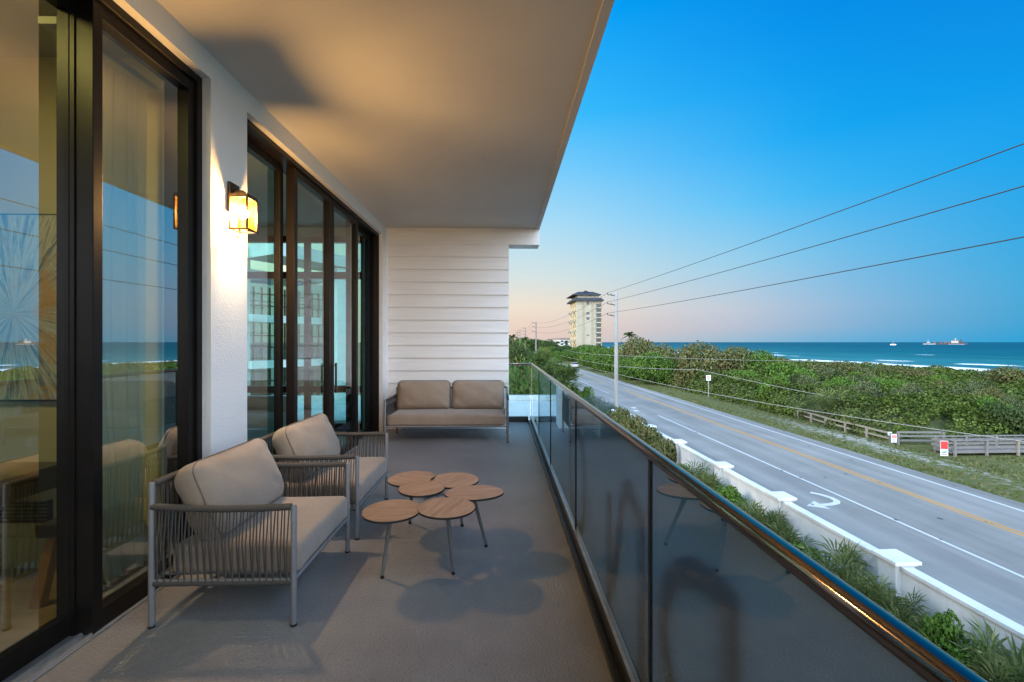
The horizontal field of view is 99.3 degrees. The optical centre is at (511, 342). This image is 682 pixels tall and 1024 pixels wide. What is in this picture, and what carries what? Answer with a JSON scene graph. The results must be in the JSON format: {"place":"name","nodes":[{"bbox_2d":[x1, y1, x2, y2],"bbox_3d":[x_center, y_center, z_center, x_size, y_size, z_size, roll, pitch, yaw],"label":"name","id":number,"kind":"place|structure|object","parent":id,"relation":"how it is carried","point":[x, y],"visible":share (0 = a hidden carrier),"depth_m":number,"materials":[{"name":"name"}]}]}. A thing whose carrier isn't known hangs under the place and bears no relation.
{"place":"outdoors","nodes":[
{"label":"outdoors","id":0,"kind":"place"},
{"bbox_2d":[0,57,161,560],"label":"room wall","id":1,"kind":"structure","parent":0,"point":[27,154],"depth_m":2.92,"materials":[{"name":"paint"}]},
{"bbox_2d":[0,214,55,401],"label":"painting","id":2,"kind":"object","parent":1,"relation":"attached to","point":[27,307],"depth_m":2.88,"materials":[{"name":"blue glass"}]},
{"bbox_2d":[0,431,345,650],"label":"room floor","id":3,"kind":"structure","parent":0,"point":[19,619],"depth_m":2.46,"materials":[{"name":"beige tile"}]},
{"bbox_2d":[0,462,55,568],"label":"media console","id":4,"kind":"object","parent":3,"relation":"on","point":[27,498],"visible":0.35,"depth_m":2.83,"materials":[{"name":"black paint"}]},
{"bbox_2d":[28,518,127,608],"bbox_3d":[-2.560,1.235,2.594,0.234,0.480,0.460,0,0,-1],"label":"wooden stool","id":5,"kind":"object","parent":3,"relation":"on","point":[40,595],"visible":0.3,"depth_m":2.40,"materials":[{"name":"brown wood"}]},
{"bbox_2d":[37,441,365,679],"bbox_3d":[-2.185,1.597,1.782,0.310,0.296,10.460,0,0,-1],"label":"door sill","id":6,"kind":"structure","parent":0,"point":[127,580],"depth_m":2.63,"materials":[{"name":"black metal"}]},
{"bbox_2d":[113,0,385,546],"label":"facade wall","id":7,"kind":"structure","parent":0,"point":[231,104],"depth_m":3.02,"materials":[{"name":"white paint"}]},
{"bbox_2d":[38,16,157,91],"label":"curtain track","id":8,"kind":"structure","parent":7,"relation":"attached to","point":[119,65],"depth_m":2.60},
{"bbox_2d":[103,60,146,586],"bbox_3d":[-2.381,-0.105,2.573,0.086,3.060,0.530,0,0,-1],"label":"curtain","id":9,"kind":"object","parent":8,"relation":"hanging from","point":[124,186],"visible":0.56,"depth_m":2.66,"materials":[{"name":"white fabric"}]},
{"bbox_2d":[0,0,201,681],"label":"sliding door","id":10,"kind":"structure","parent":7,"relation":"attached to","point":[86,611],"depth_m":2.13,"materials":[{"name":"brown metal"}]},
{"bbox_2d":[0,0,69,681],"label":"door panel","id":11,"kind":"structure","parent":10,"relation":"in","point":[23,651],"depth_m":2.12,"materials":[{"name":"brown metal"}]},
{"bbox_2d":[76,0,193,634],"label":"door panel","id":12,"kind":"structure","parent":10,"relation":"in","point":[94,611],"depth_m":2.15,"materials":[{"name":"brown metal"}]},
{"bbox_2d":[227,181,257,233],"bbox_3d":[-1.926,-0.960,3.108,0.146,0.340,0.132,0,0,-1],"label":"wall lamp","id":13,"kind":"object","parent":7,"relation":"attached to","point":[237,197],"visible":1,"depth_m":3.09,"materials":[{"name":"yellow glass"}]},
{"bbox_2d":[247,119,378,470],"bbox_3d":[-2.197,-0.148,5.150,0.235,3.193,3.725,0,0,-1],"label":"sliding door","id":14,"kind":"structure","parent":7,"relation":"attached to","point":[264,148],"depth_m":5.04,"materials":[{"name":"brown metal"}]},
{"bbox_2d":[247,138,282,470],"bbox_3d":[-2.224,-0.128,3.764,0.060,3.123,0.855,0,0,-1],"label":"door panel","id":15,"kind":"structure","parent":14,"relation":"in","point":[254,150],"depth_m":4.13,"materials":[{"name":"brown metal"}]},
{"bbox_2d":[286,167,333,425],"bbox_3d":[-2.128,-0.128,4.654,0.120,3.123,0.920,0,0,-1],"label":"door panel","id":16,"kind":"structure","parent":14,"relation":"in","point":[293,176],"depth_m":4.24,"materials":[{"name":"brown metal"}]},
{"bbox_2d":[332,199,357,454],"bbox_3d":[-2.149,-0.128,5.589,0.120,3.123,0.930,0,0,-1],"label":"door panel","id":17,"kind":"structure","parent":14,"relation":"in","point":[336,207],"depth_m":5.98,"materials":[{"name":"brown metal"}]},
{"bbox_2d":[346,221,369,442],"bbox_3d":[-2.284,-0.128,6.496,0.060,3.123,0.930,0,0,-1],"label":"door panel","id":18,"kind":"structure","parent":14,"relation":"in","point":[348,226],"depth_m":6.22,"materials":[{"name":"brown metal"}]},
{"bbox_2d":[247,396,285,440],"bbox_3d":[-3.777,1.033,5.418,1.064,0.884,2.420,0,0,-1],"label":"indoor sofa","id":19,"kind":"object","parent":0,"point":[260,416],"visible":0.07,"depth_m":6.03,"materials":[{"name":"grey fabric"}]},
{"bbox_2d":[247,243,359,395],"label":"apartment wing","id":20,"kind":"structure","parent":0,"point":[260,332],"depth_m":34.00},
{"bbox_2d":[247,227,359,235],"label":"room lintel","id":21,"kind":"structure","parent":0,"point":[302,231],"depth_m":7.22,"materials":[{"name":"paint"}]},
{"bbox_2d":[247,236,362,430],"bbox_3d":[-5.791,-0.145,7.234,6.740,3.240,0.100,0,0,-1],"label":"window wall","id":22,"kind":"structure","parent":0,"point":[307,388],"depth_m":7.24,"materials":[{"name":"grey metal"}]},
{"bbox_2d":[0,0,614,229],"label":"ceiling","id":23,"kind":"structure","parent":0,"point":[424,113],"depth_m":3.25,"materials":[{"name":"paint"}]},
{"bbox_2d":[386,228,538,248],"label":"beam","id":24,"kind":"structure","parent":23,"relation":"attached to","point":[520,238],"depth_m":7.28,"materials":[{"name":"paint"}]},
{"bbox_2d":[35,422,612,681],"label":"balcony floor","id":25,"kind":"structure","parent":0,"point":[509,603],"depth_m":2.35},
{"bbox_2d":[148,438,349,628],"bbox_3d":[-1.488,1.038,2.598,0.763,0.814,0.824,0,0,-1],"label":"lounge chair","id":26,"kind":"object","parent":25,"relation":"on","point":[243,517],"visible":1,"depth_m":2.26,"materials":[{"name":"grey fabric"}]},
{"bbox_2d":[259,413,388,539],"bbox_3d":[-1.510,1.038,3.588,0.763,0.814,0.864,0,0,-1],"label":"lounge chair","id":27,"kind":"object","parent":25,"relation":"on","point":[313,438],"visible":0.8,"depth_m":3.33,"materials":[{"name":"beige fabric"}]},
{"bbox_2d":[361,471,503,578],"bbox_3d":[-0.476,1.213,2.943,0.842,0.462,1.076,0,0,-1],"label":"petal table","id":28,"kind":"object","parent":25,"relation":"on","point":[464,494],"visible":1,"depth_m":2.75,"materials":[{"name":"brown wood"}]},
{"bbox_2d":[384,380,508,442],"bbox_3d":[-0.946,1.020,6.601,1.804,0.851,0.764,0,0,-1],"label":"outdoor sofa","id":29,"kind":"object","parent":25,"relation":"on","point":[420,403],"visible":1,"depth_m":6.67,"materials":[{"name":"beige fabric"}]},
{"bbox_2d":[509,363,987,681],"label":"railing","id":30,"kind":"object","parent":25,"relation":"on","point":[684,575],"visible":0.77,"depth_m":1.23,"materials":[{"name":"glass"}]},
{"bbox_2d":[388,244,508,428],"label":"end wall","id":31,"kind":"structure","parent":0,"point":[448,312],"depth_m":7.26,"materials":[{"name":"paint"}]},
{"bbox_2d":[386,244,387,428],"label":"corner trim","id":32,"kind":"structure","parent":31,"relation":"attached to","point":[386,321],"depth_m":7.22,"materials":[{"name":"paint"}]},
{"bbox_2d":[607,292,617,407],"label":"utility pole","id":33,"kind":"object","parent":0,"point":[616,353],"visible":0.97,"depth_m":46.98,"materials":[{"name":"concrete"}]},
{"bbox_2d":[517,236,1023,335],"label":"power line","id":34,"kind":"object","parent":33,"relation":"attached to","point":[843,271],"visible":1,"depth_m":14.62,"materials":[{"name":"grey metal"}]},
{"bbox_2d":[525,143,1023,328],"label":"power line","id":35,"kind":"object","parent":33,"relation":"attached to","point":[847,208],"visible":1,"depth_m":14.54,"materials":[{"name":"grey metal"}]},
{"bbox_2d":[526,186,1023,331],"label":"power line","id":36,"kind":"object","parent":33,"relation":"attached to","point":[840,238],"visible":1,"depth_m":14.52,"materials":[{"name":"grey metal"}]},
{"bbox_2d":[571,362,1023,441],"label":"telephone cable","id":37,"kind":"object","parent":33,"relation":"attached to","point":[830,413],"visible":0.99,"depth_m":27.45,"materials":[{"name":"grey plastic"}]},
{"bbox_2d":[247,0,1023,341],"label":"sky","id":38,"kind":"structure","parent":0,"point":[702,129],"materials":[{"name":"blue"}]},
{"bbox_2d":[358,342,1023,502],"bbox_3d":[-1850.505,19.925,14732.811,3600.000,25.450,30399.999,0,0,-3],"label":"ground","id":39,"kind":"structure","parent":0,"point":[988,482],"depth_m":28.91,"materials":[{"name":"green plant"}]},
{"bbox_2d":[269,395,530,421],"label":"parapet wall","id":40,"kind":"structure","parent":39,"relation":"on","point":[519,405],"depth_m":12.20,"materials":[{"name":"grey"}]},
{"bbox_2d":[509,342,530,372],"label":"broadleaf tree","id":41,"kind":"object","parent":39,"relation":"on","point":[514,351],"visible":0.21,"depth_m":68.51,"materials":[{"name":"green plant"}]},
{"bbox_2d":[529,348,557,375],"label":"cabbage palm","id":42,"kind":"object","parent":39,"relation":"on","point":[542,357],"visible":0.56,"depth_m":59.62,"materials":[{"name":"green plant"}]},
{"bbox_2d":[542,359,561,379],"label":"cabbage palm","id":43,"kind":"object","parent":39,"relation":"on","point":[550,365],"visible":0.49,"depth_m":55.71,"materials":[{"name":"green plant"}]},
{"bbox_2d":[549,363,583,396],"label":"cabbage palm","id":44,"kind":"object","parent":39,"relation":"on","point":[565,373],"visible":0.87,"depth_m":49.28,"materials":[{"name":"green plant"}]},
{"bbox_2d":[561,347,588,360],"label":"sea grape bush","id":45,"kind":"object","parent":39,"relation":"on","point":[568,354],"visible":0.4,"depth_m":161.50,"materials":[{"name":"green plant"}]},
{"bbox_2d":[566,290,603,347],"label":"tower block","id":46,"kind":"structure","parent":39,"relation":"on","point":[590,333],"depth_m":270.26,"materials":[{"name":"beige concrete"}]},
{"bbox_2d":[576,345,608,366],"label":"sea grape bush","id":47,"kind":"object","parent":39,"relation":"on","point":[593,350],"visible":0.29,"depth_m":126.37,"materials":[{"name":"green plant"}]},
{"bbox_2d":[593,345,622,372],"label":"sea grape bush","id":48,"kind":"object","parent":39,"relation":"on","point":[605,357],"visible":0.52,"depth_m":102.80,"materials":[{"name":"green plant"}]},
{"bbox_2d":[618,356,646,379],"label":"sea grape bush","id":49,"kind":"object","parent":39,"relation":"on","point":[623,362],"visible":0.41,"depth_m":82.49,"materials":[{"name":"green plant"}]},
{"bbox_2d":[618,336,655,376],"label":"sea grape bush","id":50,"kind":"object","parent":39,"relation":"on","point":[637,349],"visible":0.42,"depth_m":87.92,"materials":[{"name":"green plant"}]},
{"bbox_2d":[626,351,675,384],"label":"sea grape bush","id":51,"kind":"object","parent":39,"relation":"on","point":[647,361],"visible":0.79,"depth_m":72.96,"materials":[{"name":"green plant"}]},
{"bbox_2d":[646,343,687,362],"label":"sea grape bush","id":52,"kind":"object","parent":39,"relation":"on","point":[663,351],"visible":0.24,"depth_m":81.19,"materials":[{"name":"green plant"}]},
{"bbox_2d":[656,361,677,385],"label":"shrub","id":53,"kind":"object","parent":39,"relation":"on","point":[666,373],"visible":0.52,"depth_m":71.35,"materials":[{"name":"green plant"}]},
{"bbox_2d":[673,340,735,387],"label":"sea grape bush","id":54,"kind":"object","parent":39,"relation":"on","point":[700,360],"visible":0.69,"depth_m":65.80,"materials":[{"name":"green plant"}]},
{"bbox_2d":[707,345,758,370],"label":"sea grape bush","id":55,"kind":"object","parent":39,"relation":"on","point":[734,354],"visible":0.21,"depth_m":65.70,"materials":[{"name":"green plant"}]},
{"bbox_2d":[733,349,778,368],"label":"sea grape bush","id":56,"kind":"object","parent":39,"relation":"on","point":[765,355],"visible":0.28,"depth_m":64.45,"materials":[{"name":"green plant"}]},
{"bbox_2d":[757,372,789,404],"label":"thicket shrub","id":57,"kind":"object","parent":39,"relation":"on","point":[777,379],"visible":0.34,"depth_m":47.97,"materials":[{"name":"green plant"}]},
{"bbox_2d":[763,360,818,382],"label":"shrub","id":58,"kind":"object","parent":39,"relation":"on","point":[786,370],"visible":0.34,"depth_m":56.11,"materials":[{"name":"green plant"}]},
{"bbox_2d":[575,353,1023,445],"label":"dune scrub","id":59,"kind":"object","parent":39,"relation":"on","point":[939,407],"visible":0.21,"depth_m":40.80,"materials":[{"name":"green plant"}]},
{"bbox_2d":[795,373,826,392],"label":"thicket shrub","id":60,"kind":"object","parent":39,"relation":"on","point":[802,380],"visible":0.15,"depth_m":47.28,"materials":[{"name":"green plant"}]},
{"bbox_2d":[627,414,1023,679],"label":"garden wall","id":61,"kind":"structure","parent":39,"relation":"on","point":[896,566],"depth_m":11.52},
{"bbox_2d":[795,386,864,420],"bbox_3d":[28.044,5.380,38.750,5.807,3.273,5.386,0,0,24],"label":"saw palmetto","id":62,"kind":"object","parent":39,"relation":"on","point":[825,400],"visible":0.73,"depth_m":38.34,"materials":[{"name":"green plant"}]},
{"bbox_2d":[806,361,872,372],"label":"dune bush","id":63,"kind":"object","parent":39,"relation":"on","point":[843,367],"visible":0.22,"depth_m":70.66,"materials":[{"name":"green plant"}]},
{"bbox_2d":[797,410,892,444],"bbox_3d":[26.744,6.827,35.946,0.502,0.946,10.776,0,0,2],"label":"rail fence","id":64,"kind":"object","parent":39,"relation":"on","point":[845,427],"visible":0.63,"depth_m":34.73,"materials":[{"name":"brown wood"}]},
{"bbox_2d":[830,375,863,388],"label":"thicket shrub","id":65,"kind":"object","parent":39,"relation":"on","point":[847,381],"visible":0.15,"depth_m":47.25,"materials":[{"name":"green plant"}]},
{"bbox_2d":[842,379,881,402],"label":"thicket shrub","id":66,"kind":"object","parent":39,"relation":"on","point":[869,388],"visible":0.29,"depth_m":42.52,"materials":[{"name":"green plant"}]},
{"bbox_2d":[870,378,906,388],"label":"thicket shrub","id":67,"kind":"object","parent":39,"relation":"on","point":[893,382],"visible":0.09,"depth_m":47.46,"materials":[{"name":"green plant"}]},
{"bbox_2d":[872,365,936,376],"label":"dune bush","id":68,"kind":"object","parent":39,"relation":"on","point":[917,372],"visible":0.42,"depth_m":74.09,"materials":[{"name":"green plant"}]},
{"bbox_2d":[889,381,923,395],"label":"thicket shrub","id":69,"kind":"object","parent":39,"relation":"on","point":[910,388],"visible":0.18,"depth_m":38.65,"materials":[{"name":"green plant"}]},
{"bbox_2d":[904,612,932,635],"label":"saw palmetto","id":70,"kind":"object","parent":39,"relation":"on","point":[917,624],"visible":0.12,"depth_m":9.74,"materials":[{"name":"green plant"}]},
{"bbox_2d":[897,431,944,444],"bbox_3d":[28.549,6.773,30.410,3.233,1.055,0.152,0,0,1],"label":"rail fence","id":71,"kind":"object","parent":39,"relation":"on","point":[899,436],"visible":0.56,"depth_m":30.44,"materials":[{"name":"grey wood"}]},
{"bbox_2d":[881,604,961,648],"bbox_3d":[8.889,6.612,9.654,2.230,1.355,2.404,0,0,-42],"label":"saw palmetto","id":72,"kind":"object","parent":39,"relation":"on","point":[895,614],"visible":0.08,"depth_m":10.06,"materials":[{"name":"green plant"}]},
{"bbox_2d":[947,383,981,395],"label":"thicket shrub","id":73,"kind":"object","parent":39,"relation":"on","point":[971,389],"visible":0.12,"depth_m":40.09,"materials":[{"name":"green plant"}]},
{"bbox_2d":[931,435,1023,456],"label":"boardwalk","id":74,"kind":"structure","parent":39,"relation":"on","point":[965,446],"depth_m":27.60,"materials":[{"name":"grey wood"}]},
{"bbox_2d":[973,385,1006,402],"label":"thicket shrub","id":75,"kind":"object","parent":39,"relation":"on","point":[996,393],"visible":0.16,"depth_m":36.09,"materials":[{"name":"green plant"}]},
{"bbox_2d":[973,394,1012,431],"bbox_3d":[35.743,5.605,32.199,2.908,3.445,2.050,0,0,29],"label":"thicket shrub","id":76,"kind":"object","parent":39,"relation":"on","point":[980,402],"visible":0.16,"depth_m":32.20,"materials":[{"name":"green plant"}]},
{"bbox_2d":[972,365,1023,384],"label":"dune bush","id":77,"kind":"object","parent":39,"relation":"on","point":[1003,374],"visible":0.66,"depth_m":65.91,"materials":[{"name":"green plant"}]},
{"bbox_2d":[975,401,1023,437],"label":"thicket shrub","id":78,"kind":"object","parent":39,"relation":"on","point":[1012,418],"visible":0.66,"depth_m":30.55,"materials":[{"name":"green plant"}]},
{"bbox_2d":[999,394,1021,409],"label":"thicket shrub","id":79,"kind":"object","parent":39,"relation":"on","point":[1012,400],"visible":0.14,"depth_m":34.41,"materials":[{"name":"green plant"}]},
{"label":"garden bed","id":80,"kind":"structure","parent":39,"relation":"on","visible":0},
{"bbox_2d":[509,354,541,394],"bbox_3d":[0.245,3.956,19.860,4.292,6.825,4.638,0,0,6],"label":"flowering shrub","id":81,"kind":"object","parent":80,"relation":"on","point":[521,389],"visible":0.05,"depth_m":19.74,"materials":[{"name":"green plant"}]},
{"bbox_2d":[606,406,630,422],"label":"sea grape shrub","id":82,"kind":"object","parent":80,"relation":"on","point":[616,415],"visible":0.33,"depth_m":32.29,"materials":[{"name":"green plant"}]},
{"bbox_2d":[619,414,647,439],"bbox_3d":[8.241,6.066,29.619,2.188,2.459,2.173,0,0,-8],"label":"sea grape shrub","id":83,"kind":"object","parent":80,"relation":"on","point":[633,425],"visible":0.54,"depth_m":29.14,"materials":[{"name":"green plant"}]},
{"bbox_2d":[635,425,662,447],"bbox_3d":[8.405,6.155,26.717,2.031,2.260,1.649,0,0,-31],"label":"sea grape shrub","id":84,"kind":"object","parent":80,"relation":"on","point":[653,433],"visible":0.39,"depth_m":26.32,"materials":[{"name":"green plant"}]},
{"bbox_2d":[650,437,677,462],"bbox_3d":[8.508,6.304,24.488,1.617,1.944,1.606,0,0,-40],"label":"sea grape shrub","id":85,"kind":"object","parent":80,"relation":"on","point":[667,448],"visible":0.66,"depth_m":24.13,"materials":[{"name":"green plant"}]},
{"bbox_2d":[679,459,717,485],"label":"saw palmetto","id":86,"kind":"object","parent":80,"relation":"on","point":[686,467],"visible":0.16,"depth_m":20.95,"materials":[{"name":"green plant"}]},
{"bbox_2d":[693,468,725,490],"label":"saw palmetto","id":87,"kind":"object","parent":80,"relation":"on","point":[706,479],"visible":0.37,"depth_m":19.07,"materials":[{"name":"green plant"}]},
{"bbox_2d":[713,484,747,510],"bbox_3d":[8.863,6.499,17.639,1.450,1.530,1.600,0,0,28],"label":"garden shrub","id":88,"kind":"object","parent":80,"relation":"on","point":[731,493],"visible":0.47,"depth_m":17.34,"materials":[{"name":"green plant"}]},
{"bbox_2d":[732,496,784,530],"bbox_3d":[8.703,6.512,15.671,2.448,1.580,2.384,0,0,10],"label":"saw palmetto","id":89,"kind":"object","parent":80,"relation":"on","point":[761,512],"visible":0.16,"depth_m":16.07,"materials":[{"name":"green plant"}]},
{"bbox_2d":[742,498,805,550],"bbox_3d":[8.975,6.455,15.408,2.825,1.716,3.045,0,0,2],"label":"saw palmetto","id":90,"kind":"object","parent":80,"relation":"on","point":[774,518],"visible":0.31,"depth_m":15.16,"materials":[{"name":"green plant"}]},
{"bbox_2d":[766,521,816,549],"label":"saw palmetto","id":91,"kind":"object","parent":80,"relation":"on","point":[783,533],"visible":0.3,"depth_m":14.05,"materials":[{"name":"green plant"}]},
{"bbox_2d":[790,541,823,562],"bbox_3d":[8.864,6.656,13.265,1.362,1.158,1.175,0,0,41],"label":"garden shrub","id":92,"kind":"object","parent":80,"relation":"on","point":[806,549],"visible":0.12,"depth_m":13.10,"materials":[{"name":"green plant"}]},
{"bbox_2d":[798,534,893,607],"bbox_3d":[8.844,6.391,12.071,2.804,1.858,2.880,0,0,-12],"label":"saw palmetto","id":93,"kind":"object","parent":80,"relation":"on","point":[851,554],"visible":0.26,"depth_m":12.02,"materials":[{"name":"green plant"}]},
{"bbox_2d":[814,548,894,603],"bbox_3d":[8.894,6.455,11.380,3.045,1.716,2.825,0,0,-20],"label":"saw palmetto","id":94,"kind":"object","parent":80,"relation":"on","point":[852,575],"visible":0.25,"depth_m":11.57,"materials":[{"name":"green plant"}]},
{"bbox_2d":[849,575,907,618],"bbox_3d":[8.953,6.597,11.041,1.978,1.386,2.189,0,0,37],"label":"saw palmetto","id":95,"kind":"object","parent":80,"relation":"on","point":[865,591],"visible":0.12,"depth_m":10.74,"materials":[{"name":"green plant"}]},
{"bbox_2d":[857,572,938,625],"bbox_3d":[9.059,6.512,10.575,2.448,1.580,2.384,0,0,-34],"label":"saw palmetto","id":96,"kind":"object","parent":80,"relation":"on","point":[897,601],"visible":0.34,"depth_m":10.32,"materials":[{"name":"green plant"}]},
{"bbox_2d":[918,608,994,672],"bbox_3d":[8.986,6.430,8.914,1.097,1.681,1.210,0,0,-9],"label":"garden shrub","id":97,"kind":"object","parent":80,"relation":"on","point":[942,631],"visible":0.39,"depth_m":8.96,"materials":[{"name":"green plant"}]},
{"bbox_2d":[913,624,1023,681],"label":"saw palmetto","id":98,"kind":"object","parent":80,"relation":"on","point":[988,666],"visible":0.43,"depth_m":8.12,"materials":[{"name":"green plant"}]},
{"bbox_2d":[942,645,998,680],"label":"garden shrub","id":99,"kind":"object","parent":80,"relation":"on","point":[961,655],"visible":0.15,"depth_m":8.42,"materials":[{"name":"green plant"}]},
{"bbox_2d":[955,613,1023,681],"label":"saw palmetto","id":100,"kind":"object","parent":80,"relation":"on","point":[993,639],"visible":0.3,"depth_m":8.61,"materials":[{"name":"green plant"}]},
{"bbox_2d":[981,650,1023,681],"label":"saw palmetto","id":101,"kind":"object","parent":80,"relation":"on","point":[1009,665],"visible":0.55,"depth_m":8.00,"materials":[{"name":"green plant"}]},
{"bbox_2d":[559,363,1023,625],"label":"road","id":102,"kind":"structure","parent":0,"point":[997,589],"depth_m":20.24,"materials":[{"name":"grey asphalt"}]},
{"bbox_2d":[591,373,1023,511],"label":"road marking","id":103,"kind":"object","parent":102,"relation":"on","point":[857,458],"depth_m":25.62,"materials":[{"name":"white paint"}]},
{"bbox_2d":[807,492,839,508],"bbox_3d":[14.084,7.176,19.643,1.174,0.001,2.292,0,0,37],"label":"road arrow","id":104,"kind":"object","parent":102,"relation":"on","point":[834,502],"visible":1,"depth_m":19.35,"materials":[{"name":"white paint"}]},
{"bbox_2d":[625,390,1023,536],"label":"road marking","id":105,"kind":"object","parent":102,"relation":"on","point":[863,477],"visible":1,"depth_m":22.09,"materials":[{"name":"yellow paint"}]},
{"bbox_2d":[629,391,1023,533],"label":"road marking","id":106,"kind":"object","parent":102,"relation":"on","point":[865,476],"visible":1,"depth_m":22.33,"materials":[{"name":"yellow paint"}]},
{"bbox_2d":[658,415,1023,577],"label":"road marking","id":107,"kind":"object","parent":102,"relation":"on","point":[870,509],"visible":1,"depth_m":18.12,"materials":[{"name":"white paint"}]},
{"bbox_2d":[602,342,1023,372],"bbox_3d":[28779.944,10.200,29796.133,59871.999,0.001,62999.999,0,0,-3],"label":"sea","id":108,"kind":"structure","parent":0,"point":[981,356],"depth_m":427.94,"materials":[{"name":"liquid"}]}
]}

